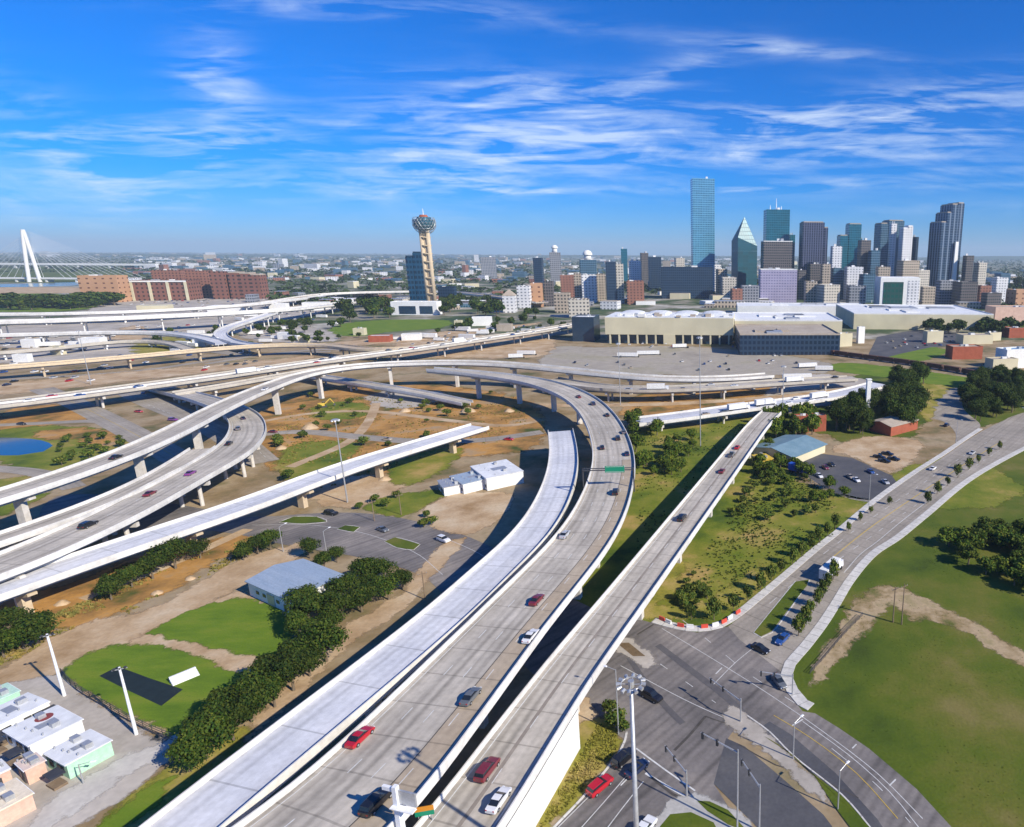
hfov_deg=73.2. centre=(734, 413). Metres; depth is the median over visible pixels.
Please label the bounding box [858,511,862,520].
street tree
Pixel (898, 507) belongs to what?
road marking
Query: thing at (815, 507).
shrub
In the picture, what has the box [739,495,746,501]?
shrub
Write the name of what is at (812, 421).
wild tree
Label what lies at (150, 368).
service road
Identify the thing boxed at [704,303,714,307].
lowrise block
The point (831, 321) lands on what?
exhibit hall
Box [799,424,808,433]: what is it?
wild tree
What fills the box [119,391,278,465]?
service road
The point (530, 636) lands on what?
sedan
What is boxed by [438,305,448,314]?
broadleaf tree
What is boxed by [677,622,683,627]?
road barrier
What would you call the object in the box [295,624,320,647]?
oak tree
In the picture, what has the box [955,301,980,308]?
lowrise block
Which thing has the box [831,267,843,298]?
office block
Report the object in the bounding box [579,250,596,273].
office block
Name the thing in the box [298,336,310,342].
shed
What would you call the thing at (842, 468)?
parking lot
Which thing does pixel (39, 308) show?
levee
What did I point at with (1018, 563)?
wild tree
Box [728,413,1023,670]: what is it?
avenue
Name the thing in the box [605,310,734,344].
convention hall
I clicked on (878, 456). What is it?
pickup
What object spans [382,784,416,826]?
sign structure
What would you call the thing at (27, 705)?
mobile home
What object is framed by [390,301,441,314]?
hotel podium
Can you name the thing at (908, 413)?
oak tree
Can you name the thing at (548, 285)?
office block
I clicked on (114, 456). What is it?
sedan
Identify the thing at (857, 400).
oak tree
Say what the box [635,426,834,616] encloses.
undergrowth
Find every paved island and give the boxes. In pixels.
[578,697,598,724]
[615,638,655,667]
[656,792,751,826]
[721,705,825,802]
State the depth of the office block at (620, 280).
1158.07 m
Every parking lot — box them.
[803,454,895,498]
[869,331,959,361]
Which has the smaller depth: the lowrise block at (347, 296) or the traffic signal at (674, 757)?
the traffic signal at (674, 757)
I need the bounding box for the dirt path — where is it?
[809,585,1023,683]
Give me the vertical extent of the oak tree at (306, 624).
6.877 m
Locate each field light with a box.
[40,633,65,696]
[112,666,138,734]
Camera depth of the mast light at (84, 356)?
436.50 m
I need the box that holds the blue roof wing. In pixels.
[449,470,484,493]
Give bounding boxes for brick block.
[77,274,132,301]
[129,279,203,300]
[150,269,185,278]
[185,269,212,297]
[208,270,231,298]
[227,271,269,298]
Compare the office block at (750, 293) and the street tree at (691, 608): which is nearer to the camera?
the street tree at (691, 608)
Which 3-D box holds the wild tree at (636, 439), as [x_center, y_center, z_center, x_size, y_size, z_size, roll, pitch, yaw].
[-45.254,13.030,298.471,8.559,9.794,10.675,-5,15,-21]
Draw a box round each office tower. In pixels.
[661,266,712,298]
[690,177,714,290]
[758,268,796,302]
[760,239,792,268]
[763,199,789,240]
[789,233,794,268]
[798,221,827,280]
[830,244,841,283]
[837,223,861,267]
[857,238,870,273]
[867,248,880,273]
[873,220,904,275]
[887,221,896,275]
[897,225,912,259]
[911,235,918,260]
[926,202,964,286]
[961,254,973,280]
[972,261,986,284]
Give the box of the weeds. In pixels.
[0,396,525,664]
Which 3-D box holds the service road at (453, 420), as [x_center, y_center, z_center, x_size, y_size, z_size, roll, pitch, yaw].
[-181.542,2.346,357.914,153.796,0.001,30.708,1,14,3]
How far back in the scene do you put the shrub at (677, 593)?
170.74 m
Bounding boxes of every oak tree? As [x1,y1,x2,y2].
[0,606,35,628]
[0,627,20,657]
[0,628,10,655]
[7,609,61,645]
[8,622,35,648]
[93,572,125,599]
[111,564,142,586]
[134,553,167,578]
[144,536,192,568]
[162,733,213,771]
[171,709,238,759]
[178,699,224,742]
[184,538,210,557]
[200,680,244,706]
[205,700,257,740]
[229,664,283,705]
[231,683,270,726]
[232,541,252,559]
[245,533,270,553]
[247,647,293,681]
[253,528,284,549]
[256,672,285,707]
[262,649,310,690]
[277,637,312,656]
[280,583,322,603]
[281,589,329,618]
[283,609,311,632]
[294,619,316,635]
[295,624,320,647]
[296,537,321,558]
[298,617,351,661]
[298,646,326,676]
[312,605,347,626]
[313,550,330,566]
[318,590,338,608]
[322,571,360,593]
[323,591,359,620]
[327,546,344,562]
[346,580,379,612]
[347,556,378,576]
[369,556,397,576]
[371,571,399,599]
[390,568,413,589]
[826,402,849,429]
[828,399,846,423]
[838,395,849,404]
[838,407,852,430]
[845,404,855,429]
[847,418,858,431]
[848,390,857,397]
[849,392,868,406]
[849,406,869,432]
[858,419,869,434]
[861,391,876,407]
[864,387,881,403]
[864,406,874,418]
[866,418,875,431]
[873,395,882,412]
[879,401,886,407]
[880,406,890,416]
[881,380,900,392]
[881,385,898,394]
[883,392,899,414]
[884,399,904,416]
[888,370,897,380]
[889,364,906,372]
[890,375,897,384]
[895,372,902,380]
[897,393,919,410]
[897,404,919,424]
[898,372,910,378]
[898,375,908,381]
[901,368,913,375]
[901,389,920,397]
[904,383,922,391]
[905,374,920,384]
[908,394,926,411]
[909,361,925,370]
[913,386,932,401]
[916,365,931,383]
[918,396,927,413]
[958,382,977,393]
[960,391,973,406]
[964,376,978,384]
[966,371,980,378]
[966,398,982,418]
[974,406,987,420]
[975,370,991,379]
[975,377,990,387]
[976,366,991,373]
[981,400,991,411]
[987,403,996,415]
[988,398,1002,405]
[990,369,1005,383]
[990,405,1003,417]
[991,364,1007,369]
[992,381,1009,403]
[999,368,1012,382]
[1002,382,1016,391]
[1002,389,1022,412]
[1012,374,1023,382]
[1013,368,1023,377]
[1014,381,1023,388]
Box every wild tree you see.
[623,409,639,422]
[627,419,638,433]
[629,415,641,428]
[629,432,646,451]
[631,407,643,415]
[635,450,650,467]
[641,449,654,464]
[648,417,663,434]
[649,465,658,475]
[656,456,670,471]
[662,440,672,448]
[662,449,678,462]
[664,436,673,442]
[665,461,677,474]
[668,440,683,456]
[672,434,681,440]
[673,457,687,471]
[683,444,692,455]
[686,428,696,438]
[687,439,697,445]
[751,460,765,472]
[754,453,766,460]
[761,406,772,411]
[763,469,773,479]
[765,462,777,473]
[768,417,782,437]
[768,477,775,485]
[772,404,780,411]
[775,454,788,467]
[776,403,789,410]
[776,471,785,480]
[781,409,788,419]
[781,475,794,482]
[782,427,789,434]
[787,415,802,434]
[788,456,799,461]
[791,402,806,414]
[794,460,808,471]
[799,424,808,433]
[800,401,812,409]
[801,463,815,475]
[802,413,821,434]
[805,407,817,414]
[808,489,818,500]
[819,490,827,500]
[823,475,837,488]
[826,489,834,497]
[838,485,851,496]
[936,525,960,546]
[953,525,972,542]
[953,539,974,548]
[957,544,979,563]
[965,527,988,548]
[971,522,998,542]
[975,556,997,573]
[976,515,998,536]
[987,524,1009,544]
[989,531,1010,548]
[990,555,1009,572]
[993,518,1014,531]
[1002,532,1023,550]
[1003,566,1023,585]
[1008,550,1023,558]
[1010,555,1023,570]
[1011,518,1023,532]
[1016,569,1023,582]
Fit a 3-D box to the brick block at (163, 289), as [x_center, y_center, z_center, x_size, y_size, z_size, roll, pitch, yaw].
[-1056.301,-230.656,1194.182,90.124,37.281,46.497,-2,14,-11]
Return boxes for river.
[0,282,78,286]
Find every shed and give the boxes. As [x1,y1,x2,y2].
[11,353,33,361]
[20,339,40,347]
[49,345,66,354]
[78,337,106,343]
[136,304,173,309]
[192,339,208,346]
[207,305,252,311]
[269,303,289,308]
[277,332,289,338]
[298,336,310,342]
[302,302,330,308]
[368,334,392,341]
[401,333,421,340]
[472,316,491,325]
[496,323,512,330]
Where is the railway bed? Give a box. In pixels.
[833,355,1006,382]
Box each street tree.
[686,603,696,619]
[704,595,721,619]
[728,591,739,611]
[743,585,752,601]
[755,569,766,590]
[765,563,775,581]
[777,557,786,573]
[789,545,798,564]
[791,612,805,635]
[797,540,806,556]
[800,603,811,624]
[805,599,815,615]
[807,531,816,549]
[813,587,822,605]
[815,525,824,542]
[817,578,827,596]
[823,522,831,535]
[823,571,833,586]
[829,558,839,576]
[830,513,840,528]
[846,521,851,529]
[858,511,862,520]
[887,496,892,503]
[923,490,931,501]
[933,481,941,492]
[945,476,950,485]
[954,462,962,477]
[965,457,973,469]
[997,440,1002,447]
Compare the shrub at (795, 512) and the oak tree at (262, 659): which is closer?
the oak tree at (262, 659)
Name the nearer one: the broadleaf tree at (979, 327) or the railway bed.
the railway bed
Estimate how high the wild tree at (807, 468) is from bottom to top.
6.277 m
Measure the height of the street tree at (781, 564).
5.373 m
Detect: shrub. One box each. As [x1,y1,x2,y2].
[51,455,67,464]
[60,435,70,440]
[62,451,77,460]
[76,442,88,447]
[79,448,94,457]
[82,432,91,436]
[84,437,93,442]
[91,443,102,450]
[96,431,107,439]
[99,445,109,452]
[114,438,126,445]
[272,437,284,445]
[280,469,293,477]
[297,429,307,437]
[317,410,326,416]
[323,424,330,429]
[354,502,362,507]
[357,436,369,443]
[369,494,379,500]
[380,498,390,506]
[391,490,401,496]
[417,517,428,525]
[421,398,429,405]
[423,430,429,435]
[423,510,429,515]
[427,515,437,524]
[436,404,443,410]
[441,409,450,413]
[464,408,471,414]
[601,699,618,711]
[604,707,621,725]
[609,708,626,722]
[615,719,629,731]
[672,589,686,598]
[678,595,688,604]
[682,583,692,592]
[683,577,690,582]
[688,592,696,599]
[689,581,700,589]
[696,587,704,594]
[702,587,712,595]
[735,504,745,514]
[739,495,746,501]
[741,486,750,495]
[749,480,760,488]
[758,470,765,477]
[760,477,767,484]
[762,510,774,519]
[767,475,778,480]
[769,493,777,498]
[779,488,788,495]
[780,499,791,505]
[783,483,791,489]
[792,509,797,516]
[802,505,812,514]
[812,504,820,512]
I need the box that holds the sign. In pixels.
[415,805,433,819]
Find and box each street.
[39,494,637,742]
[556,620,950,826]
[714,738,831,826]
[763,722,881,826]
[838,388,979,501]
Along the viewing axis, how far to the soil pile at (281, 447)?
299.62 m
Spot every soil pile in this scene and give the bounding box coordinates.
[53,600,70,606]
[151,590,163,595]
[185,576,195,580]
[275,445,286,449]
[301,423,318,429]
[378,476,390,480]
[399,408,410,412]
[461,407,475,412]
[504,408,514,411]
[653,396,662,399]
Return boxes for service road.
[0,351,330,379]
[0,420,93,425]
[0,466,85,489]
[29,387,184,462]
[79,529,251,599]
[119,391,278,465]
[203,349,336,363]
[211,351,254,355]
[265,410,543,426]
[266,430,543,443]
[285,403,380,466]
[536,388,841,406]
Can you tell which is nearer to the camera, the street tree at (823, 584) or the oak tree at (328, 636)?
the oak tree at (328, 636)
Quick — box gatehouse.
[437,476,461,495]
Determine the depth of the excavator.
380.54 m
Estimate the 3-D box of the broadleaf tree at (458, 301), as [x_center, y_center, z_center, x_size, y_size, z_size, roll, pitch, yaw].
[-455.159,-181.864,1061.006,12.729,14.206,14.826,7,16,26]
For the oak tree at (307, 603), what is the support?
on the field dirt
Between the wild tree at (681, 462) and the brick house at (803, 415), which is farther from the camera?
the brick house at (803, 415)
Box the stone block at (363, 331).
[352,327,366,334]
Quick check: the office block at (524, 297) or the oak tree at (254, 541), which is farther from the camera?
the office block at (524, 297)
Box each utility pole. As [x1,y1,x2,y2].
[417,571,425,599]
[892,586,897,622]
[901,584,907,624]
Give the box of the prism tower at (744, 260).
[731,217,756,287]
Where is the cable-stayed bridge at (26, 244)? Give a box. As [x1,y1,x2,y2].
[0,229,141,281]
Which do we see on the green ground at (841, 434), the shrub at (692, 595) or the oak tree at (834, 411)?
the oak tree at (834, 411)
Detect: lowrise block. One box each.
[128,277,141,279]
[204,265,218,268]
[245,294,259,301]
[254,261,266,265]
[272,264,283,268]
[274,291,288,295]
[292,292,304,295]
[310,277,324,279]
[325,276,338,280]
[334,294,349,297]
[347,281,358,287]
[352,294,377,296]
[378,294,391,297]
[391,298,408,300]
[438,286,456,297]
[442,279,455,282]
[460,303,470,307]
[461,300,486,302]
[465,283,478,286]
[600,300,620,309]
[636,300,655,304]
[670,293,689,298]
[700,300,713,304]
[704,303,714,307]
[709,295,729,299]
[714,300,743,307]
[759,300,773,302]
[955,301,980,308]
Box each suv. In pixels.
[77,520,98,528]
[167,417,177,420]
[323,509,338,515]
[357,787,391,817]
[436,534,450,542]
[473,756,500,782]
[585,773,613,797]
[610,747,636,768]
[612,488,618,494]
[640,685,662,703]
[677,513,686,521]
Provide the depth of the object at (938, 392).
419.61 m
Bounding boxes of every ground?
[0,252,1023,826]
[0,404,85,429]
[0,425,128,470]
[0,476,50,515]
[0,535,252,639]
[32,427,118,447]
[96,726,252,826]
[97,775,177,826]
[257,380,546,475]
[271,440,362,479]
[309,401,369,420]
[328,319,452,335]
[363,489,445,517]
[387,448,463,485]
[575,418,751,606]
[618,387,772,415]
[642,453,867,632]
[758,375,926,443]
[830,363,997,387]
[890,347,945,360]
[961,380,1023,426]
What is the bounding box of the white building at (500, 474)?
[470,459,523,490]
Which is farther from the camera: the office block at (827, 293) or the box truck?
the office block at (827, 293)
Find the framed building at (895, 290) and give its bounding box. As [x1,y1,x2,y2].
[874,276,919,304]
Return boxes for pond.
[0,438,52,454]
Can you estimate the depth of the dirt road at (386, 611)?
160.12 m
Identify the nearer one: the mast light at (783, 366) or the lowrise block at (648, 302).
the mast light at (783, 366)
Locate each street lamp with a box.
[78,760,95,783]
[603,665,618,733]
[792,714,803,758]
[837,760,849,808]
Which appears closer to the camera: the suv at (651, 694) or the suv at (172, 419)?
the suv at (651, 694)
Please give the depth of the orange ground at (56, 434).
320.61 m
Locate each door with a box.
[20,771,26,782]
[266,593,275,606]
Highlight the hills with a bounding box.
[0,253,1023,260]
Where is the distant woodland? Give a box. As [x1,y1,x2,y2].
[0,251,1023,304]
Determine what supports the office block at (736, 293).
on the ground at (936, 436)
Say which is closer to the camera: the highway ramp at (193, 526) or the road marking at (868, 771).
the road marking at (868, 771)
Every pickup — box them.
[639,814,657,826]
[728,451,734,456]
[873,454,885,458]
[878,458,890,462]
[881,451,893,455]
[887,456,899,460]
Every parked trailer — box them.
[508,353,524,358]
[517,350,536,354]
[617,353,638,356]
[637,350,660,354]
[672,344,686,347]
[782,373,811,378]
[798,362,816,367]
[815,366,834,370]
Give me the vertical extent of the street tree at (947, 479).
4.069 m
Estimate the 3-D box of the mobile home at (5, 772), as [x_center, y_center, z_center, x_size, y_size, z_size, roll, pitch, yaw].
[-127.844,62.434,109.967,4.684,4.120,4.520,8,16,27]
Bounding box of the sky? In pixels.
[0,0,1023,256]
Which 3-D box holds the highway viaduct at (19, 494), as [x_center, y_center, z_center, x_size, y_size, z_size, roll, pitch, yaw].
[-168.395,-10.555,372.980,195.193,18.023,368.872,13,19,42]
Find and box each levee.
[0,266,132,282]
[0,293,110,311]
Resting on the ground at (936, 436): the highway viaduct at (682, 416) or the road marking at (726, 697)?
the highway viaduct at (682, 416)
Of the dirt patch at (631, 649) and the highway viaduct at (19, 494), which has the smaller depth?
the dirt patch at (631, 649)
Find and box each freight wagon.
[835,350,848,356]
[848,352,862,358]
[863,354,877,360]
[878,356,893,362]
[894,358,909,364]
[910,360,926,364]
[926,362,943,369]
[944,365,960,372]
[961,368,973,373]
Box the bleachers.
[168,667,199,685]
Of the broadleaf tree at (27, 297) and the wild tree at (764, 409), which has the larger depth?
the broadleaf tree at (27, 297)
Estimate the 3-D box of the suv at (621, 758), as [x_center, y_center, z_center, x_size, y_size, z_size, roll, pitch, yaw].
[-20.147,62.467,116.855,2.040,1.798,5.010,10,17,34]
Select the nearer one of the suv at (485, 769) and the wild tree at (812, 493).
the suv at (485, 769)
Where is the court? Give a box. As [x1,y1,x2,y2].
[100,667,182,705]
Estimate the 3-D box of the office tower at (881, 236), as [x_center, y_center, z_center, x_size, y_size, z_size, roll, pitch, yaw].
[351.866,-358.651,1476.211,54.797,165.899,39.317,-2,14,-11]
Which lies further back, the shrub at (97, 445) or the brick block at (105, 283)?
the brick block at (105, 283)
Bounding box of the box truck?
[819,556,843,580]
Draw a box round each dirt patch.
[0,287,79,293]
[306,473,408,508]
[364,391,444,408]
[620,643,644,655]
[644,560,772,621]
[833,435,925,472]
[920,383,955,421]
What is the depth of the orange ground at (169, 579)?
174.59 m
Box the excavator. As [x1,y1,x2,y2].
[317,398,335,407]
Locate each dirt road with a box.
[0,542,306,684]
[242,537,466,742]
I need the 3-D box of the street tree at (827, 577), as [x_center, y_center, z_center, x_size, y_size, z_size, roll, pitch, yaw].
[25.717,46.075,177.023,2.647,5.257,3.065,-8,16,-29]
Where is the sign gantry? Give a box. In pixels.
[582,466,634,491]
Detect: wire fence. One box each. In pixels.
[59,668,172,739]
[799,471,868,501]
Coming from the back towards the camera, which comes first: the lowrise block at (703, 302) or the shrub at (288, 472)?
the lowrise block at (703, 302)
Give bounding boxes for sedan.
[108,454,123,459]
[142,490,156,496]
[184,470,196,475]
[344,725,374,748]
[376,526,388,532]
[459,686,481,706]
[485,786,511,814]
[521,628,539,643]
[528,593,544,605]
[559,530,570,538]
[624,758,649,779]
[718,468,725,473]
[750,642,770,654]
[771,673,786,689]
[775,632,789,645]
[815,473,822,477]
[852,477,860,481]
[867,469,874,473]
[881,479,889,483]
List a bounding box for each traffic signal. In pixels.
[665,745,687,795]
[701,732,738,826]
[710,678,740,721]
[741,759,760,826]
[759,671,792,694]
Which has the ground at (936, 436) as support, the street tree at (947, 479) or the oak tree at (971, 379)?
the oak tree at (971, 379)
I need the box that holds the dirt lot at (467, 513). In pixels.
[418,492,513,534]
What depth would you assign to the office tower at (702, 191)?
1522.10 m
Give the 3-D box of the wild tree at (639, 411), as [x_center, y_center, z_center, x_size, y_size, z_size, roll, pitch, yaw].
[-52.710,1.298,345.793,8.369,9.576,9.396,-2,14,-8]
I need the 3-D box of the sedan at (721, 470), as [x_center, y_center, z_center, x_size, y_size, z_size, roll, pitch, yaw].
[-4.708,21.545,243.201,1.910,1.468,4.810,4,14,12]
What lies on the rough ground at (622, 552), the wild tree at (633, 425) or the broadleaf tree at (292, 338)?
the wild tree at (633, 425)
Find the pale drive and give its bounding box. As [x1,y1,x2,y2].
[29,733,178,826]
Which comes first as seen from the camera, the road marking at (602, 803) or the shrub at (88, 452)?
the road marking at (602, 803)
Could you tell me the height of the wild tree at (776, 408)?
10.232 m
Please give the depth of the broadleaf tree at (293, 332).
667.98 m
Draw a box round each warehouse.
[839,332,852,346]
[856,326,864,343]
[922,330,943,342]
[945,344,982,359]
[955,333,992,343]
[985,331,1001,340]
[985,356,1017,369]
[995,346,1023,367]
[1001,326,1023,337]
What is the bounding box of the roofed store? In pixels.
[752,435,826,464]
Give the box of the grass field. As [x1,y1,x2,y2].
[793,451,1023,826]
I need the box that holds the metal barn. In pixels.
[244,559,343,612]
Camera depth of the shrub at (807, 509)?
226.86 m
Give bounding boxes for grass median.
[281,517,326,523]
[338,525,358,531]
[385,537,419,549]
[660,812,715,826]
[698,801,742,826]
[755,580,808,635]
[766,737,868,826]
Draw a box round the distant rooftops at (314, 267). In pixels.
[7,252,1023,283]
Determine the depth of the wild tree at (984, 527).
204.24 m
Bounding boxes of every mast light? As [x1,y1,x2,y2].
[75,330,90,383]
[331,418,347,502]
[616,343,620,404]
[616,673,645,826]
[696,337,702,446]
[781,365,785,407]
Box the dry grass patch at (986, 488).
[892,458,1023,510]
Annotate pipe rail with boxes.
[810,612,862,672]
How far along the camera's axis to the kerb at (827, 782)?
114.46 m
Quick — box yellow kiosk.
[751,452,773,461]
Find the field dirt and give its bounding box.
[73,591,300,738]
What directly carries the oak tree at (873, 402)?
on the green ground at (841, 434)
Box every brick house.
[794,413,808,433]
[811,412,826,431]
[870,416,918,435]
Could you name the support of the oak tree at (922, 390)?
on the green ground at (841, 434)
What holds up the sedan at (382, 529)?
on the street at (462, 561)
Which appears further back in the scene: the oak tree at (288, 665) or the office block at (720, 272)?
the office block at (720, 272)
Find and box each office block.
[480,256,496,278]
[502,289,517,312]
[516,285,531,307]
[530,282,543,306]
[533,256,544,287]
[543,280,554,305]
[549,245,561,285]
[554,292,570,312]
[560,274,574,297]
[568,298,589,317]
[573,272,581,297]
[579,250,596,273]
[581,273,597,302]
[596,273,605,301]
[605,260,616,299]
[616,262,624,303]
[621,247,627,280]
[626,280,643,304]
[628,259,640,279]
[640,251,647,284]
[648,255,660,290]
[674,257,684,266]
[714,264,720,293]
[716,268,726,294]
[721,276,736,294]
[730,288,742,299]
[741,285,758,302]
[797,269,805,299]
[804,280,817,302]
[807,262,820,283]
[816,284,839,302]
[820,262,830,283]
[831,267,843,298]
[843,265,863,299]
[846,285,866,303]
[859,273,875,302]
[875,265,890,275]
[896,259,919,276]
[919,269,929,299]
[919,286,935,304]
[935,280,956,304]
[951,280,977,304]
[977,285,991,301]
[980,292,1001,308]
[991,277,1008,301]
[1005,289,1023,304]
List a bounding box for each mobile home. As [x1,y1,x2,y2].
[0,683,20,704]
[0,692,54,745]
[0,705,84,768]
[0,758,12,782]
[0,778,36,826]
[14,750,47,784]
[42,729,113,790]
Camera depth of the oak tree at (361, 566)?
175.52 m
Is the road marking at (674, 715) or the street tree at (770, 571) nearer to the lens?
the road marking at (674, 715)
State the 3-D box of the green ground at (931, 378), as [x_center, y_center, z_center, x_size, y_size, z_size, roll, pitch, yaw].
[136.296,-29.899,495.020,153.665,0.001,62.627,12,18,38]
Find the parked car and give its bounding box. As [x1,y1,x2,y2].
[23,398,35,401]
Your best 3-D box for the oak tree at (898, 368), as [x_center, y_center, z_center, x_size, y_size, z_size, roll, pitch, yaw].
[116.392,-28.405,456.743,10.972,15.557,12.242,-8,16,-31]
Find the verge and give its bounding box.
[530,717,622,826]
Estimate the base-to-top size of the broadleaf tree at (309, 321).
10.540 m
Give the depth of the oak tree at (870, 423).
333.51 m
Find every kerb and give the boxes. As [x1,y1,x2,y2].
[279,516,326,523]
[384,537,418,549]
[553,731,627,826]
[746,715,870,826]
[753,581,795,632]
[754,580,809,637]
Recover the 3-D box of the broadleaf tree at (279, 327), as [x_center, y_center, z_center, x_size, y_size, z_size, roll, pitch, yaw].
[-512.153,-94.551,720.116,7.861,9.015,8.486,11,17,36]
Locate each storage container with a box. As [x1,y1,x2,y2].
[37,341,60,346]
[65,344,86,350]
[68,341,78,343]
[175,341,190,344]
[187,330,204,333]
[187,342,198,347]
[248,330,262,334]
[258,339,271,342]
[283,335,299,340]
[316,314,327,317]
[422,333,437,337]
[455,326,470,331]
[458,334,474,337]
[476,331,488,333]
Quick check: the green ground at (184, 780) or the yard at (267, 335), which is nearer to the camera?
the green ground at (184, 780)
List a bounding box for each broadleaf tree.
[0,292,25,306]
[0,298,13,309]
[7,298,25,309]
[19,299,41,309]
[22,296,35,307]
[32,293,56,307]
[43,298,56,307]
[47,297,62,307]
[54,297,76,308]
[62,294,85,307]
[70,292,89,305]
[74,301,84,307]
[85,291,109,305]
[85,301,99,307]
[96,299,107,306]
[106,292,126,304]
[151,335,161,339]
[242,328,249,335]
[253,324,263,329]
[266,328,274,334]
[274,325,281,330]
[277,319,285,325]
[285,319,294,324]
[287,323,297,329]
[288,330,296,334]
[288,335,296,341]
[301,325,307,330]
[302,334,310,341]
[306,318,312,326]
[313,330,324,335]
[316,336,323,341]
[326,319,336,328]
[332,297,353,311]
[336,317,345,325]
[340,308,357,321]
[356,297,368,312]
[364,293,375,298]
[365,297,383,313]
[365,304,379,317]
[374,295,389,307]
[382,305,394,317]
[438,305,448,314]
[442,298,456,311]
[448,294,460,299]
[455,299,462,305]
[461,321,470,326]
[465,317,473,324]
[468,298,482,313]
[476,302,493,315]
[481,295,489,301]
[488,300,504,315]
[490,321,498,328]
[507,317,514,323]
[518,313,527,321]
[523,307,532,316]
[532,308,539,315]
[547,318,554,325]
[923,321,932,329]
[926,318,938,329]
[933,322,942,329]
[950,319,967,332]
[974,324,984,331]
[975,320,989,332]
[979,316,991,330]
[987,318,997,322]
[989,320,1004,331]
[1005,318,1017,325]
[1013,276,1021,284]
[1013,284,1022,288]
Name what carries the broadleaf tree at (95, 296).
on the ground at (936, 436)
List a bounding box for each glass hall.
[572,314,599,341]
[734,324,839,354]
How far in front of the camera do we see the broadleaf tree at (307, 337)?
643.96 m
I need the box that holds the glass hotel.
[405,252,425,300]
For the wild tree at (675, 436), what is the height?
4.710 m
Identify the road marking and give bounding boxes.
[43,389,174,456]
[277,524,442,574]
[558,796,588,826]
[582,777,625,826]
[608,781,643,826]
[622,666,721,716]
[626,657,684,724]
[636,748,694,790]
[645,772,685,796]
[651,777,678,796]
[655,644,754,721]
[662,628,922,818]
[673,716,705,750]
[738,744,858,797]
[774,715,897,818]
[804,722,917,825]
[834,443,997,555]
[845,503,924,570]
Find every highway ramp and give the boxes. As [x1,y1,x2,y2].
[0,330,230,346]
[0,340,195,359]
[0,423,488,613]
[0,445,214,550]
[139,429,577,826]
[172,364,338,395]
[213,312,277,351]
[309,375,472,405]
[413,410,780,826]
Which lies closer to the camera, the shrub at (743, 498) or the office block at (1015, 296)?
the shrub at (743, 498)
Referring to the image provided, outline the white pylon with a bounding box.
[865,378,871,407]
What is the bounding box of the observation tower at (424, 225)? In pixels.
[412,209,436,300]
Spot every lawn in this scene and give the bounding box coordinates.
[64,643,241,736]
[145,597,294,655]
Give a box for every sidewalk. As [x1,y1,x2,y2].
[651,428,981,631]
[781,447,1023,710]
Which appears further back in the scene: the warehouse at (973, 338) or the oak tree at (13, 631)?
the warehouse at (973, 338)
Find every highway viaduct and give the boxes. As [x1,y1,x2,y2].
[0,298,307,324]
[0,302,356,332]
[0,323,571,409]
[0,343,407,376]
[0,360,773,523]
[0,387,266,606]
[232,367,634,826]
[262,291,547,303]
[551,375,857,401]
[638,381,885,430]
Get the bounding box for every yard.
[0,323,267,347]
[0,344,139,363]
[0,355,316,394]
[0,675,173,826]
[82,298,334,324]
[107,325,152,340]
[127,337,200,353]
[238,325,338,342]
[335,322,540,344]
[393,334,556,358]
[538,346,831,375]
[762,374,881,413]
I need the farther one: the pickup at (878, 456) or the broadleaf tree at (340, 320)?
the broadleaf tree at (340, 320)
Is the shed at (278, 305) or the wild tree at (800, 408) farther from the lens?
the shed at (278, 305)
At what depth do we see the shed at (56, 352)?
564.59 m
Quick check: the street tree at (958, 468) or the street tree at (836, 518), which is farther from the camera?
the street tree at (958, 468)
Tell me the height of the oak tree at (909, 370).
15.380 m
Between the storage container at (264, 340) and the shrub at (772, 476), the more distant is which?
the storage container at (264, 340)
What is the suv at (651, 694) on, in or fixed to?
on the street at (659, 728)
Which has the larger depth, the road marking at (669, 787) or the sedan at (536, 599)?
the sedan at (536, 599)
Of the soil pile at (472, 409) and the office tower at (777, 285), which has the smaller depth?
the soil pile at (472, 409)
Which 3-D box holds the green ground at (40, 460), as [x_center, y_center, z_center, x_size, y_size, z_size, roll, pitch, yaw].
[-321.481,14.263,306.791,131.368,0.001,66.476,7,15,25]
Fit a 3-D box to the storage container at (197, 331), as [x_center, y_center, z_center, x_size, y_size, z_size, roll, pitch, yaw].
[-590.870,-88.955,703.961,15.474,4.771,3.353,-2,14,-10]
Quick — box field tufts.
[825,467,1022,817]
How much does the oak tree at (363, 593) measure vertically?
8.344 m
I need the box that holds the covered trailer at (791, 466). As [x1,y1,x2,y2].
[788,462,809,474]
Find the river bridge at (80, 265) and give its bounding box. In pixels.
[0,263,157,268]
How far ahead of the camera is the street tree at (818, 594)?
167.34 m
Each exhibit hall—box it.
[732,312,841,332]
[736,302,860,315]
[836,304,993,329]
[985,305,1023,321]
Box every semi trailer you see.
[235,367,259,373]
[452,337,465,341]
[647,383,668,389]
[727,402,749,410]
[754,397,776,406]
[785,375,803,381]
[809,391,828,398]
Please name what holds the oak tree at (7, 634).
on the ground at (936, 436)

